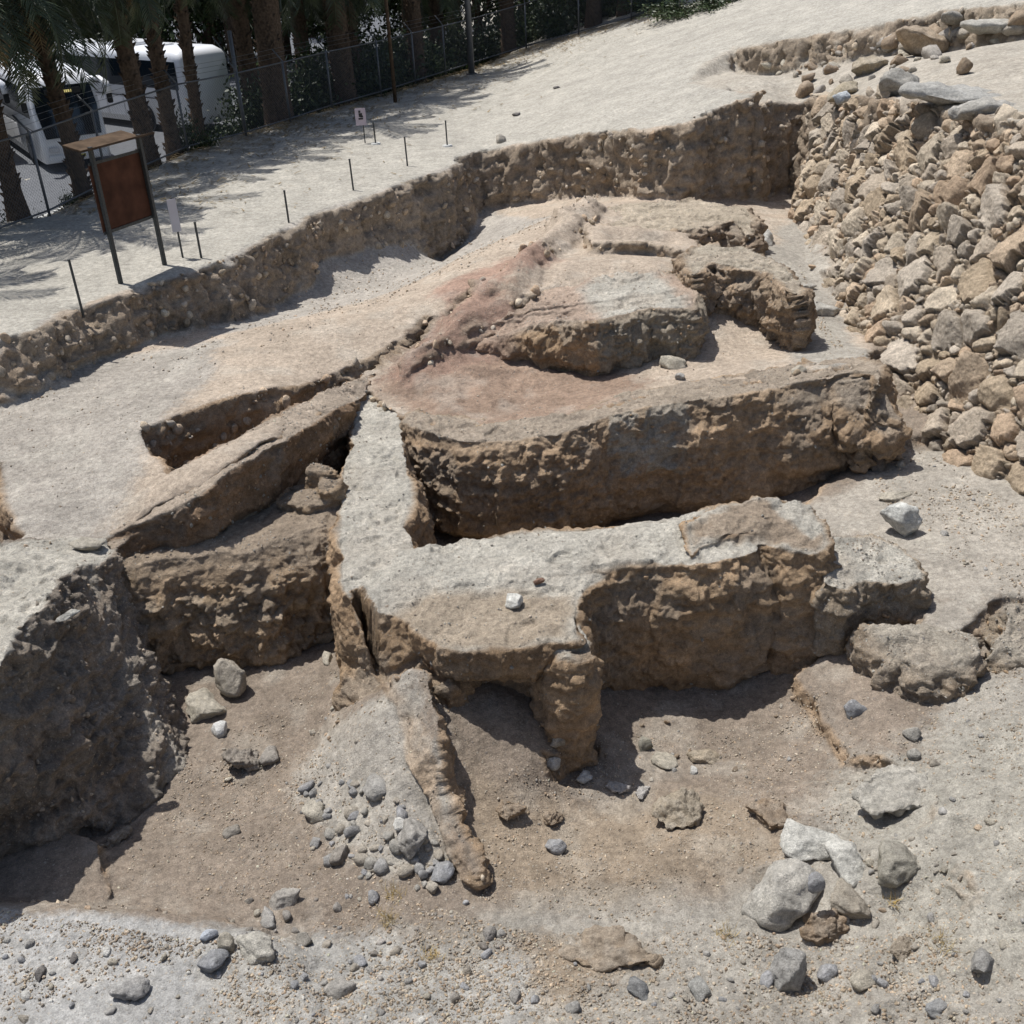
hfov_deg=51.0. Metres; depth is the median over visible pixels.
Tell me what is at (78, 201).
leaf litter
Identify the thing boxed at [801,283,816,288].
stone
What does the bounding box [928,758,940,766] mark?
stone
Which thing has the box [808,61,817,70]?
stone
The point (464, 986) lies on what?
stone
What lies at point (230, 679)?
stone
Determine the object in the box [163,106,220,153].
bush
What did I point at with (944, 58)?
stone
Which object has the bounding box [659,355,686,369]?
stone
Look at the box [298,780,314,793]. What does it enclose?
stone
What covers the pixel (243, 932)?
stone
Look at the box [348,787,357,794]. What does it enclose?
stone
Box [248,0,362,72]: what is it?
shade tree
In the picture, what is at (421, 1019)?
stone
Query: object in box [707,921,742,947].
grass tuft
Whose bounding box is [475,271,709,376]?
mudbrick block
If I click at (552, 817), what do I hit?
stone
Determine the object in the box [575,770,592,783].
stone
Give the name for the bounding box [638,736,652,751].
stone
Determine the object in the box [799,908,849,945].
stone
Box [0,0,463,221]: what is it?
car park
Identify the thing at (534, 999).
stone
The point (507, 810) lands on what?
stone
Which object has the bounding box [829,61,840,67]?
stone
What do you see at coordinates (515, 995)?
stone
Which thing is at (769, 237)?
stone
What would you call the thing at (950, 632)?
gravel
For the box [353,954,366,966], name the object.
stone
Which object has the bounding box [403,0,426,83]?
date palm
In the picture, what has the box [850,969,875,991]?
stone
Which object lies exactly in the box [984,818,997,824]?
stone
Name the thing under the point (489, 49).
bush
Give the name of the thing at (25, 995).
pebbles
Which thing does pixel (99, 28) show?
shade tree
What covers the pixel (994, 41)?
stone
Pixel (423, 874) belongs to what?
stone
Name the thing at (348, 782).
stone
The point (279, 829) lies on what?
gravel
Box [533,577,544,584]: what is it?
stone
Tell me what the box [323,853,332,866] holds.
stone
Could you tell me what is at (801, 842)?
stone
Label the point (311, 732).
pebbles
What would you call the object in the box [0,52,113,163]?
coach
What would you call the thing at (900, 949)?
stone
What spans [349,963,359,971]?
stone
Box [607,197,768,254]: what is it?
mudbrick block
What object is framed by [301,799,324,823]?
stone
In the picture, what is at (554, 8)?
bush
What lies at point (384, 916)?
grass tuft
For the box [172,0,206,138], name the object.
date palm
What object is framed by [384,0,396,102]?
utility pole
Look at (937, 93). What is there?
stone
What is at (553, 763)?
stone
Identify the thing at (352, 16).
date palm
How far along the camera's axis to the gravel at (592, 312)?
18.87 m
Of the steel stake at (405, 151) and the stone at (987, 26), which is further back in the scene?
the steel stake at (405, 151)
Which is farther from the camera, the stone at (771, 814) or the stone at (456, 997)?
the stone at (771, 814)
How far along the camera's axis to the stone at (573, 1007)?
9.08 m
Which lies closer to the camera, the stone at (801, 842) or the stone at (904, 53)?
the stone at (801, 842)
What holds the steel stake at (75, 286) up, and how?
on the ground at (87, 465)
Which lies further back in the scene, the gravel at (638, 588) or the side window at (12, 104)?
the side window at (12, 104)
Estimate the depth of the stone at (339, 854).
10.93 m
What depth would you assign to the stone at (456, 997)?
9.26 m
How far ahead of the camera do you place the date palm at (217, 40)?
63.70 m
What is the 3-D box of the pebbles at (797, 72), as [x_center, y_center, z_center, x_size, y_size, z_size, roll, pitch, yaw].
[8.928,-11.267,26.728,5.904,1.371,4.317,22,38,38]
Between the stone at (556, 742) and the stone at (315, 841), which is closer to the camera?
the stone at (315, 841)
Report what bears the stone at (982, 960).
on the ground at (87, 465)
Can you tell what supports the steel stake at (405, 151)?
on the ground at (87, 465)
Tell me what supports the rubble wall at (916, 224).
on the ground at (87, 465)
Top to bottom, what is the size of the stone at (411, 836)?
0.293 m
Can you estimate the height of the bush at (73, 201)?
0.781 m
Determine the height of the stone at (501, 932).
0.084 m
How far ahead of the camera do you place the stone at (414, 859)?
10.69 m
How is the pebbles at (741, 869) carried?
on the ground at (87, 465)
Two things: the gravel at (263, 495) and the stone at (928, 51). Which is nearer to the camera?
the gravel at (263, 495)
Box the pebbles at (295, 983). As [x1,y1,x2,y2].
[230,893,491,999]
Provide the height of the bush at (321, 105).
1.875 m
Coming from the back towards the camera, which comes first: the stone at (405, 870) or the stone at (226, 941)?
the stone at (405, 870)
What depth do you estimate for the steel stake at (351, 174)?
25.18 m
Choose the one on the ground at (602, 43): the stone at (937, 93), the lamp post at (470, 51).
the lamp post at (470, 51)
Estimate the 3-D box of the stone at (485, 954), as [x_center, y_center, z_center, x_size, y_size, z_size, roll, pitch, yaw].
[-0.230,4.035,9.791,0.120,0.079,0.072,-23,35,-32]
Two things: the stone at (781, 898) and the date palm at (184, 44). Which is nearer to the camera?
the stone at (781, 898)
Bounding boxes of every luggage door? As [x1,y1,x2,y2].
[3,115,22,143]
[97,94,128,114]
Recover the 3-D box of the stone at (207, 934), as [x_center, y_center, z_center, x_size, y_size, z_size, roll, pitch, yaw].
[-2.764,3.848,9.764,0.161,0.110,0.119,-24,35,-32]
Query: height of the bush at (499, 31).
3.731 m
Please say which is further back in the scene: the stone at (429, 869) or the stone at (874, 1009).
the stone at (429, 869)
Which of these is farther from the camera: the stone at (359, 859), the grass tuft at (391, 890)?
the stone at (359, 859)
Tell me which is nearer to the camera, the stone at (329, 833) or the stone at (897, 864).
the stone at (897, 864)
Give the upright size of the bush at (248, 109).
2.985 m
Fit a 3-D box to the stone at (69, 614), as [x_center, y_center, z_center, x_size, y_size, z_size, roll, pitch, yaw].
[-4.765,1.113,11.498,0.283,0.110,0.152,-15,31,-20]
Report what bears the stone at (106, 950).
on the ground at (87, 465)
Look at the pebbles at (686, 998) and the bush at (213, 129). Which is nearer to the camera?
the pebbles at (686, 998)
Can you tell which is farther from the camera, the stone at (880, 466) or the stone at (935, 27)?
the stone at (935, 27)
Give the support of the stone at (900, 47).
on the ground at (87, 465)
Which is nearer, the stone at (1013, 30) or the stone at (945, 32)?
the stone at (1013, 30)
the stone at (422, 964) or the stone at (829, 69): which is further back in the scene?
the stone at (829, 69)
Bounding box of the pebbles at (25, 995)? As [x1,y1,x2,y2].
[2,937,376,1022]
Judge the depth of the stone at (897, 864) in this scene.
9.68 m
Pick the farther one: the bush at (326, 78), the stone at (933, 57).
the bush at (326, 78)
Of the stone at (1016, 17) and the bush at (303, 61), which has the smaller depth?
the stone at (1016, 17)
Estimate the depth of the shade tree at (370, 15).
59.46 m
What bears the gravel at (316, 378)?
on the ground at (87, 465)
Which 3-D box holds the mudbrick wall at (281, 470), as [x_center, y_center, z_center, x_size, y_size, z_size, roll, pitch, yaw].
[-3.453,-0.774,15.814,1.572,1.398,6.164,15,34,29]
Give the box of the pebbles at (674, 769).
[639,703,791,782]
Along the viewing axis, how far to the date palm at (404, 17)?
54.36 m
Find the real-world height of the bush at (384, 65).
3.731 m
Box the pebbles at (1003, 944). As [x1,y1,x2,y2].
[894,719,1023,949]
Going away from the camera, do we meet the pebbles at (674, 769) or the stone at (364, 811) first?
the stone at (364, 811)
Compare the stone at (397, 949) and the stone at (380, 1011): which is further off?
the stone at (397, 949)
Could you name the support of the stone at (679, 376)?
on the ground at (87, 465)
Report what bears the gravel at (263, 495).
on the mudbrick wall at (281, 470)
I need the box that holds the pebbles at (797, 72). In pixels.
[793,42,974,84]
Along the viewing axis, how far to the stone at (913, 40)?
26.85 m
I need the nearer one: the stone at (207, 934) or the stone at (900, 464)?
the stone at (207, 934)
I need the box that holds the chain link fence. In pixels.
[0,0,684,229]
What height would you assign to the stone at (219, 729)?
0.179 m
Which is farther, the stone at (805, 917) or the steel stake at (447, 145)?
the steel stake at (447, 145)
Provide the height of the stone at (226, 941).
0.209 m
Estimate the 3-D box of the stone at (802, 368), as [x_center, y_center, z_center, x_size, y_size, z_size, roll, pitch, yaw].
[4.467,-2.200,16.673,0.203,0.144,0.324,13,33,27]
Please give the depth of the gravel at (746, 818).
10.99 m
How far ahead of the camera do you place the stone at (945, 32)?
26.96 m
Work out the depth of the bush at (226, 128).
33.81 m
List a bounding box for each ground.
[0,0,1023,1023]
[286,0,784,97]
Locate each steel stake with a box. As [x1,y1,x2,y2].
[67,259,84,317]
[193,222,201,257]
[283,190,289,222]
[348,159,353,189]
[371,122,380,144]
[404,137,407,165]
[442,120,451,146]
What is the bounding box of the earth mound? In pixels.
[0,537,189,863]
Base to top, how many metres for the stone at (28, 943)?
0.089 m
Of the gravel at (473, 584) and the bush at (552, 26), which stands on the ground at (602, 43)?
the bush at (552, 26)
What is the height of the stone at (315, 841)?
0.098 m
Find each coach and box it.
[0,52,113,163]
[0,80,9,103]
[52,38,232,130]
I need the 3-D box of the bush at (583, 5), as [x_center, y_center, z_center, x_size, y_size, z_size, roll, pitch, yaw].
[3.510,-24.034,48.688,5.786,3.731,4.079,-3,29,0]
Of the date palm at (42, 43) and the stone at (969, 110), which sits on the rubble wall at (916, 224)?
the stone at (969, 110)
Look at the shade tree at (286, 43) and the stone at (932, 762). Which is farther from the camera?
the shade tree at (286, 43)
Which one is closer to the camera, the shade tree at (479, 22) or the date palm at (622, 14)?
the date palm at (622, 14)
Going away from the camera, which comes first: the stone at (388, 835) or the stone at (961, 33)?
the stone at (388, 835)
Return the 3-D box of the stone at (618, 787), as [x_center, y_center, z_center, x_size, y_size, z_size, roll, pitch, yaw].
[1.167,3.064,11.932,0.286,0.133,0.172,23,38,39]
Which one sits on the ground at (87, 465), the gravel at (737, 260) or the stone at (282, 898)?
the stone at (282, 898)
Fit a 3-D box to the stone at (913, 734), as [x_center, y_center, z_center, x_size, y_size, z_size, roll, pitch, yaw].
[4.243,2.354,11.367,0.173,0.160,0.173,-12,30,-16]
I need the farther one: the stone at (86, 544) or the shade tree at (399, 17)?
the shade tree at (399, 17)
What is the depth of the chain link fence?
32.64 m
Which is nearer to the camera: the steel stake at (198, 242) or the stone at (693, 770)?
the stone at (693, 770)
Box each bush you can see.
[0,201,56,222]
[58,189,82,208]
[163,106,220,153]
[186,119,234,150]
[207,38,354,132]
[209,106,268,143]
[217,66,301,135]
[286,47,386,107]
[287,15,373,107]
[297,85,355,116]
[332,22,418,92]
[351,49,407,99]
[354,11,439,94]
[376,15,463,80]
[393,32,453,82]
[402,0,489,70]
[430,34,467,77]
[445,18,522,71]
[472,0,540,55]
[484,0,579,53]
[515,0,584,38]
[528,0,579,27]
[530,0,616,27]
[568,0,616,21]
[605,0,672,14]
[630,0,702,22]
[680,0,739,13]
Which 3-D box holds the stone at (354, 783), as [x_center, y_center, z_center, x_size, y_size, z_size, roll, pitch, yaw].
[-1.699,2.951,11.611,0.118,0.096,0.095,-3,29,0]
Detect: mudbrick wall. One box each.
[107,374,375,559]
[121,463,348,674]
[326,395,841,771]
[399,357,912,539]
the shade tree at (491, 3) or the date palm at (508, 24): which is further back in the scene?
the shade tree at (491, 3)
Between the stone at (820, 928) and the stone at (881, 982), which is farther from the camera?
the stone at (820, 928)
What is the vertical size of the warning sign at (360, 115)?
1.050 m
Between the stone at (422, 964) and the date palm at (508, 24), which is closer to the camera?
the stone at (422, 964)
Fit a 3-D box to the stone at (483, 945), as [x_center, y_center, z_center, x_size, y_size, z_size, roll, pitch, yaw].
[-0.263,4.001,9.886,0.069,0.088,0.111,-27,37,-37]
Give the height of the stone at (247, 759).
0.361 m
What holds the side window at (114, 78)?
in the coach at (205, 53)
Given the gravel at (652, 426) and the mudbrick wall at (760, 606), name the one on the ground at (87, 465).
the mudbrick wall at (760, 606)
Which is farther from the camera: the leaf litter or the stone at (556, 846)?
the leaf litter
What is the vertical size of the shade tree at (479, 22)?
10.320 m
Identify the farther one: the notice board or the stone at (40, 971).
the notice board
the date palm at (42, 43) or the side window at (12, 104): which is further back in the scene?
the side window at (12, 104)
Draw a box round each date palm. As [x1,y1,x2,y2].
[0,0,112,221]
[0,0,131,200]
[23,0,172,170]
[76,0,206,162]
[157,0,300,119]
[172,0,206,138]
[213,16,227,56]
[221,0,239,76]
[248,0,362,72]
[249,0,293,127]
[278,0,383,98]
[278,0,384,73]
[303,0,389,62]
[324,0,358,106]
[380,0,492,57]
[400,0,406,43]
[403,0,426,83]
[447,0,462,38]
[498,0,516,57]
[584,0,601,28]
[616,0,633,16]
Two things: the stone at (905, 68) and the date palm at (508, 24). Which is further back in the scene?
the date palm at (508, 24)
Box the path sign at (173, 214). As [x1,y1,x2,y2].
[166,197,183,257]
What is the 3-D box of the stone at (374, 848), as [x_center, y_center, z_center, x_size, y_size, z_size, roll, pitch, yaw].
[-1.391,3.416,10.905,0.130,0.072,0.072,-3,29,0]
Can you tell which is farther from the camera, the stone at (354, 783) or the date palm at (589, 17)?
the date palm at (589, 17)
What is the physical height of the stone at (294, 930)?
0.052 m
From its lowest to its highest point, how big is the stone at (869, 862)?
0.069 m
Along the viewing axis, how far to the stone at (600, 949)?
9.68 m
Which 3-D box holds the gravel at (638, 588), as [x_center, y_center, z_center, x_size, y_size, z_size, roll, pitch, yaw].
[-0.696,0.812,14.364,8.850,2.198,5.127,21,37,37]
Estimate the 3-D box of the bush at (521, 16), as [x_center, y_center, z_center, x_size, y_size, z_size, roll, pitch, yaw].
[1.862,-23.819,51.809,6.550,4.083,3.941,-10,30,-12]
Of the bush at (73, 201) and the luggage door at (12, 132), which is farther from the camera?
the luggage door at (12, 132)
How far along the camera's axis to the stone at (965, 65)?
21.61 m
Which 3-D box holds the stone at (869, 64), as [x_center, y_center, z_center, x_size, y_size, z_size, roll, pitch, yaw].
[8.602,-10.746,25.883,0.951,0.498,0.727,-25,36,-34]
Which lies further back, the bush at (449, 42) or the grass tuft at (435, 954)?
the bush at (449, 42)
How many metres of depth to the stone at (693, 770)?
12.05 m
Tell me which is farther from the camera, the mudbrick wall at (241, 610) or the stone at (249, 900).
the mudbrick wall at (241, 610)
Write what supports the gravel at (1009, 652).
on the mudbrick block at (998, 657)
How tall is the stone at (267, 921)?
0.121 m
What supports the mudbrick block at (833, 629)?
on the ground at (87, 465)
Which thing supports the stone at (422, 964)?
on the ground at (87, 465)
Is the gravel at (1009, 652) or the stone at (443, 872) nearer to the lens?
the stone at (443, 872)
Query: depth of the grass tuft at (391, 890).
10.50 m
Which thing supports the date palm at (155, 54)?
on the ground at (87, 465)
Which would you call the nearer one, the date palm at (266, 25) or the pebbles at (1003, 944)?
the pebbles at (1003, 944)
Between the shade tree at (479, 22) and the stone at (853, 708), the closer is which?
the stone at (853, 708)
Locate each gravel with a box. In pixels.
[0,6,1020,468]
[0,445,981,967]
[0,890,1023,1023]
[2,264,841,540]
[3,114,770,399]
[103,373,366,549]
[112,671,463,902]
[124,462,336,663]
[136,390,367,551]
[328,400,839,685]
[328,451,803,751]
[406,358,903,514]
[415,380,896,538]
[473,309,705,374]
[478,667,1023,934]
[487,269,704,339]
[646,201,750,234]
[685,246,808,288]
[707,276,813,344]
[799,265,1023,602]
[813,579,930,654]
[821,533,902,614]
[847,624,986,701]
[857,625,986,690]
[984,601,1023,670]
[984,602,1023,673]
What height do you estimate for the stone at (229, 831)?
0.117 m
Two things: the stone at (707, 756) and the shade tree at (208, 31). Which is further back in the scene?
the shade tree at (208, 31)
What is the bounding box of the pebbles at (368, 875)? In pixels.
[303,779,456,890]
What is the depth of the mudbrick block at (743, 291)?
18.80 m
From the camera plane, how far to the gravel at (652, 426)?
16.29 m
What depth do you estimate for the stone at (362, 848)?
10.91 m
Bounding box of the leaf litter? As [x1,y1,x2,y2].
[39,1,683,217]
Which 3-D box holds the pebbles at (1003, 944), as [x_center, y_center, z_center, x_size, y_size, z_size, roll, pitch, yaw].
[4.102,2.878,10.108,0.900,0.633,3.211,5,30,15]
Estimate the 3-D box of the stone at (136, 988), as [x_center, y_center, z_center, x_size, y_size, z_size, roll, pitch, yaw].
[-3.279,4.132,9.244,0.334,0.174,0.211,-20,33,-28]
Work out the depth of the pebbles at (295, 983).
9.88 m
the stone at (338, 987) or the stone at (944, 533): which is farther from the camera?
the stone at (944, 533)
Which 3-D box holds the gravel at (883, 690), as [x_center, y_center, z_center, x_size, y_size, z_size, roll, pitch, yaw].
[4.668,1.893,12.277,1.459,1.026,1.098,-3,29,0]
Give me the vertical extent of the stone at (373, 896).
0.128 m
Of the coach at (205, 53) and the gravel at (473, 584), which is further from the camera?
the coach at (205, 53)
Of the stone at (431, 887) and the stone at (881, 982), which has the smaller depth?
the stone at (881, 982)
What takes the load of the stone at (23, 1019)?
on the ground at (87, 465)
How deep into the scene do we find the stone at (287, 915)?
10.36 m
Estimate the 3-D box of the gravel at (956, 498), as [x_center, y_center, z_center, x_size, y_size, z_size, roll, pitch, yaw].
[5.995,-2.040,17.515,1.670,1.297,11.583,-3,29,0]
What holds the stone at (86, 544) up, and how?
on the earth mound
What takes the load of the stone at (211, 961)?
on the ground at (87, 465)
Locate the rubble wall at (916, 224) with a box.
[788,84,1023,494]
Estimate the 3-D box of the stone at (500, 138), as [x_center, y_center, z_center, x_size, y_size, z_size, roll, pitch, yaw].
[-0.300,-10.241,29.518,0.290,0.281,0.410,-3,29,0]
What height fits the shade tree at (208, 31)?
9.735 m
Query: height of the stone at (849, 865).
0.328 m
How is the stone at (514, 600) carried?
on the mudbrick wall at (760, 606)
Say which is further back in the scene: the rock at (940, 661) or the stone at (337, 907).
the rock at (940, 661)
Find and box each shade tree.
[7,0,75,47]
[44,1,176,41]
[65,0,226,58]
[128,0,256,68]
[216,0,327,62]
[305,0,422,61]
[363,0,463,49]
[394,0,538,43]
[461,0,499,40]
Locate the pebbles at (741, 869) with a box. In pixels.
[737,864,886,956]
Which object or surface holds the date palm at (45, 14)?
on the ground at (87, 465)
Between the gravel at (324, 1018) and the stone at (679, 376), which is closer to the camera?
the gravel at (324, 1018)
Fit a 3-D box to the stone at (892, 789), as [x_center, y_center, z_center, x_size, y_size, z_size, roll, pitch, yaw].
[3.817,2.852,10.697,0.775,0.381,0.680,-23,35,-31]
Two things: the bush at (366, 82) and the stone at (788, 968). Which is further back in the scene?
the bush at (366, 82)
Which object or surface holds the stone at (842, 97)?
on the rubble wall at (916, 224)
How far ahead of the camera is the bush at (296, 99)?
38.84 m
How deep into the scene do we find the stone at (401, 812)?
11.00 m
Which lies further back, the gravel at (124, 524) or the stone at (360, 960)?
the gravel at (124, 524)
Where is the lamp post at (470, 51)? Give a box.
[464,0,476,74]
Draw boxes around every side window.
[0,77,29,118]
[56,55,178,89]
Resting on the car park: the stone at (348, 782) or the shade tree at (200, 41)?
the shade tree at (200, 41)
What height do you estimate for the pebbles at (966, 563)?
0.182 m
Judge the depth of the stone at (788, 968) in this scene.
9.11 m
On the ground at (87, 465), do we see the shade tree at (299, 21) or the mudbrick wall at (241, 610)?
the mudbrick wall at (241, 610)
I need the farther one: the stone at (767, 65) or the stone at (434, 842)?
the stone at (767, 65)
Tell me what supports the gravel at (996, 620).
on the mudbrick block at (998, 657)
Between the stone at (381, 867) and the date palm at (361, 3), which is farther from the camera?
the date palm at (361, 3)
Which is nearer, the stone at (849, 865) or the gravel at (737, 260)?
the stone at (849, 865)
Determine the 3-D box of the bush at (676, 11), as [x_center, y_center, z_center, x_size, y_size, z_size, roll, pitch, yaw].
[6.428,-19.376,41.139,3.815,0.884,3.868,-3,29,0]
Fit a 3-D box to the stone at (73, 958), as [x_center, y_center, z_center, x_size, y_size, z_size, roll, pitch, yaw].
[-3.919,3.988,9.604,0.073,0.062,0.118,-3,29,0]
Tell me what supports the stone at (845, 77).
on the rubble wall at (916, 224)
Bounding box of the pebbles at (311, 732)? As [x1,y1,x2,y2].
[222,677,358,784]
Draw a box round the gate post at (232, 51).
[212,30,246,131]
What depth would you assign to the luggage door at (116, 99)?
42.35 m
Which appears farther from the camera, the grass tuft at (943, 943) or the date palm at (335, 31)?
the date palm at (335, 31)
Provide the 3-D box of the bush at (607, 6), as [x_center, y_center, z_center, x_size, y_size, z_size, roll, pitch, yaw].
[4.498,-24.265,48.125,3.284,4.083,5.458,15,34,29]
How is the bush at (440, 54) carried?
on the ground at (602, 43)
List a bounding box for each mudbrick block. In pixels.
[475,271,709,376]
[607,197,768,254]
[671,241,817,351]
[810,533,931,656]
[982,603,1023,673]
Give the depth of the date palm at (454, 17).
52.51 m
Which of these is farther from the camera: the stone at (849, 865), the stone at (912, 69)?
the stone at (912, 69)
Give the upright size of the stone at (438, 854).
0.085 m
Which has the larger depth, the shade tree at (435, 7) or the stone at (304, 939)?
the shade tree at (435, 7)
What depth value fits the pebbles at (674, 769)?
12.12 m
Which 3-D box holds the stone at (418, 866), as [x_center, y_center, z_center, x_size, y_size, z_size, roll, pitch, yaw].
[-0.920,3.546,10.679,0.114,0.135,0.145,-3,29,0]
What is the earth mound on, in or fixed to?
on the ground at (87, 465)
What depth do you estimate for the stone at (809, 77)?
27.41 m
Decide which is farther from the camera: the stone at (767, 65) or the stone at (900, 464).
the stone at (767, 65)
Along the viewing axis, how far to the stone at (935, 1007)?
8.47 m
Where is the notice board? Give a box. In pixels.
[62,130,166,283]
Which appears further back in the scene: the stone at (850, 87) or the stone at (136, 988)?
the stone at (850, 87)
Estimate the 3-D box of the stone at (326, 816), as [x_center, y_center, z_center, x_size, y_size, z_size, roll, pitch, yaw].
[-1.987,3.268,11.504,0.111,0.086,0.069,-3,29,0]
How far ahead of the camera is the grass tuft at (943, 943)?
8.90 m
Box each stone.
[18,1014,28,1023]
[24,938,34,948]
[34,965,46,981]
[55,609,80,622]
[68,537,104,550]
[69,952,77,963]
[102,946,110,956]
[104,825,132,848]
[109,976,150,1001]
[185,687,225,723]
[197,948,229,973]
[200,929,217,940]
[211,720,227,737]
[213,658,246,697]
[217,931,234,952]
[221,747,261,771]
[222,824,240,838]
[236,931,274,964]
[237,930,247,935]
[244,898,253,903]
[259,745,278,765]
[260,906,275,928]
[269,888,300,909]
[282,910,291,922]
[291,927,298,933]
[296,932,312,946]
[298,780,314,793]
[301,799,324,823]
[308,788,316,798]
[309,837,320,848]
[322,651,332,665]
[322,813,330,819]
[322,939,331,947]
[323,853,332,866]
[324,807,331,812]
[324,828,335,839]
[324,976,355,999]
[329,844,348,865]
[333,902,341,912]
[335,823,344,833]
[343,825,360,837]
[344,805,357,818]
[346,779,352,787]
[347,811,358,820]
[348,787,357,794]
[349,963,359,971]
[350,779,358,787]
[353,853,368,865]
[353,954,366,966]
[358,843,366,852]
[361,807,368,814]
[363,773,385,800]
[364,856,377,869]
[366,966,374,974]
[368,890,379,905]
[369,844,378,851]
[373,857,388,874]
[376,1008,385,1015]
[383,831,393,839]
[389,839,401,854]
[389,945,401,955]
[393,817,404,830]
[396,805,407,818]
[397,817,427,858]
[397,864,413,877]
[411,856,419,863]
[414,862,424,873]
[418,870,427,879]
[418,961,426,968]
[418,1016,424,1023]
[425,881,438,893]
[426,866,433,873]
[428,839,438,845]
[430,860,455,884]
[434,849,443,859]
[451,993,460,1003]
[460,982,469,990]
[462,965,471,975]
[477,942,488,949]
[481,948,491,959]
[482,926,496,941]
[496,134,505,143]
[496,800,526,820]
[497,929,505,937]
[505,593,522,608]
[509,987,520,1003]
[530,995,538,1003]
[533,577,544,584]
[543,809,563,825]
[545,839,566,854]
[547,757,560,770]
[550,738,564,747]
[558,925,663,972]
[565,1000,579,1013]
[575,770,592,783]
[606,781,630,793]
[627,976,647,1000]
[635,786,650,799]
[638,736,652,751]
[651,751,677,769]
[651,787,704,829]
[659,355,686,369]
[675,373,684,379]
[686,748,722,764]
[688,976,710,1001]
[690,766,697,774]
[741,858,821,931]
[745,798,787,831]
[759,970,773,988]
[760,62,771,69]
[763,229,773,245]
[769,947,806,992]
[779,818,839,861]
[791,365,806,374]
[795,80,813,98]
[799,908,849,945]
[801,73,814,81]
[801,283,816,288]
[802,913,810,922]
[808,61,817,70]
[808,871,825,893]
[813,84,825,93]
[814,301,842,315]
[817,964,837,982]
[823,64,836,74]
[824,837,865,887]
[827,81,857,101]
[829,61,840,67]
[830,878,870,919]
[832,91,850,104]
[839,74,852,83]
[843,699,866,718]
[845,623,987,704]
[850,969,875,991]
[851,55,888,75]
[851,764,933,819]
[865,857,873,866]
[870,1003,879,1014]
[871,455,885,471]
[871,919,878,928]
[875,34,890,47]
[876,977,888,988]
[877,839,920,887]
[878,68,919,96]
[878,491,912,501]
[880,32,897,48]
[880,502,922,536]
[889,935,911,961]
[890,56,908,65]
[895,25,949,55]
[895,461,904,467]
[898,43,910,54]
[898,50,909,56]
[898,81,1000,105]
[899,66,908,71]
[902,727,921,741]
[906,748,920,760]
[908,66,916,72]
[921,45,941,58]
[925,997,947,1017]
[927,912,934,921]
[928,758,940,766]
[928,975,938,987]
[929,23,942,33]
[930,55,938,59]
[939,27,959,42]
[939,54,950,62]
[940,530,948,535]
[941,11,964,24]
[948,96,1015,119]
[955,28,969,38]
[956,57,972,74]
[959,18,1008,34]
[971,948,994,972]
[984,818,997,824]
[989,38,1000,44]
[1001,25,1023,35]
[1007,10,1023,25]
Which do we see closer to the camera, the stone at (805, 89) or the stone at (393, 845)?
the stone at (393, 845)
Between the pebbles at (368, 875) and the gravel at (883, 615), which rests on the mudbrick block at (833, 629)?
the gravel at (883, 615)
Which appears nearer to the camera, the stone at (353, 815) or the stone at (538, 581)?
the stone at (353, 815)
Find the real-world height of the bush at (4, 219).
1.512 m
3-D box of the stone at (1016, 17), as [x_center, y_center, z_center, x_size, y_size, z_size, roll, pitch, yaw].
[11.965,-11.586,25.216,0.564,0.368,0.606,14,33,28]
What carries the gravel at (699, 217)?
on the mudbrick block at (725, 233)
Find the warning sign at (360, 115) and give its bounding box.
[354,108,366,142]
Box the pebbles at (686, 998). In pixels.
[515,951,1001,1022]
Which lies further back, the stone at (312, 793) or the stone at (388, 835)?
the stone at (312, 793)
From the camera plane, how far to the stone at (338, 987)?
9.35 m
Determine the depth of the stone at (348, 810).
11.37 m
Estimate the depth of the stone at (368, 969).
9.63 m
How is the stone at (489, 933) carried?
on the ground at (87, 465)
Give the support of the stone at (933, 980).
on the ground at (87, 465)
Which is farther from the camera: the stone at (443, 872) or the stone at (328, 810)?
the stone at (328, 810)
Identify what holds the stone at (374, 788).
on the ground at (87, 465)
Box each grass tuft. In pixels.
[374,902,398,929]
[380,876,406,900]
[419,944,443,961]
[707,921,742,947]
[876,887,901,909]
[919,926,957,955]
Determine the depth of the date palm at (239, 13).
35.87 m
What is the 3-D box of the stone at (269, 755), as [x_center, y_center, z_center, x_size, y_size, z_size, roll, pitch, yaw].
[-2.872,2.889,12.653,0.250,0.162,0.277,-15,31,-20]
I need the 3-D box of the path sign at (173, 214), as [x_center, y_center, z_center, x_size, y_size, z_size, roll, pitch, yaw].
[-6.452,-5.409,20.651,0.170,1.250,0.056,-20,33,-27]
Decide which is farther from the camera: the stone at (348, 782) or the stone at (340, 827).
the stone at (348, 782)
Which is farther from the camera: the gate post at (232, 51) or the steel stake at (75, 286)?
the gate post at (232, 51)
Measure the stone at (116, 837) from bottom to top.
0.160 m
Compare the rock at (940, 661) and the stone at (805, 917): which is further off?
the rock at (940, 661)
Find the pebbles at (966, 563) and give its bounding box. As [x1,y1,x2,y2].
[928,465,1007,569]
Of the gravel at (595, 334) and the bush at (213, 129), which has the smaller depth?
the gravel at (595, 334)

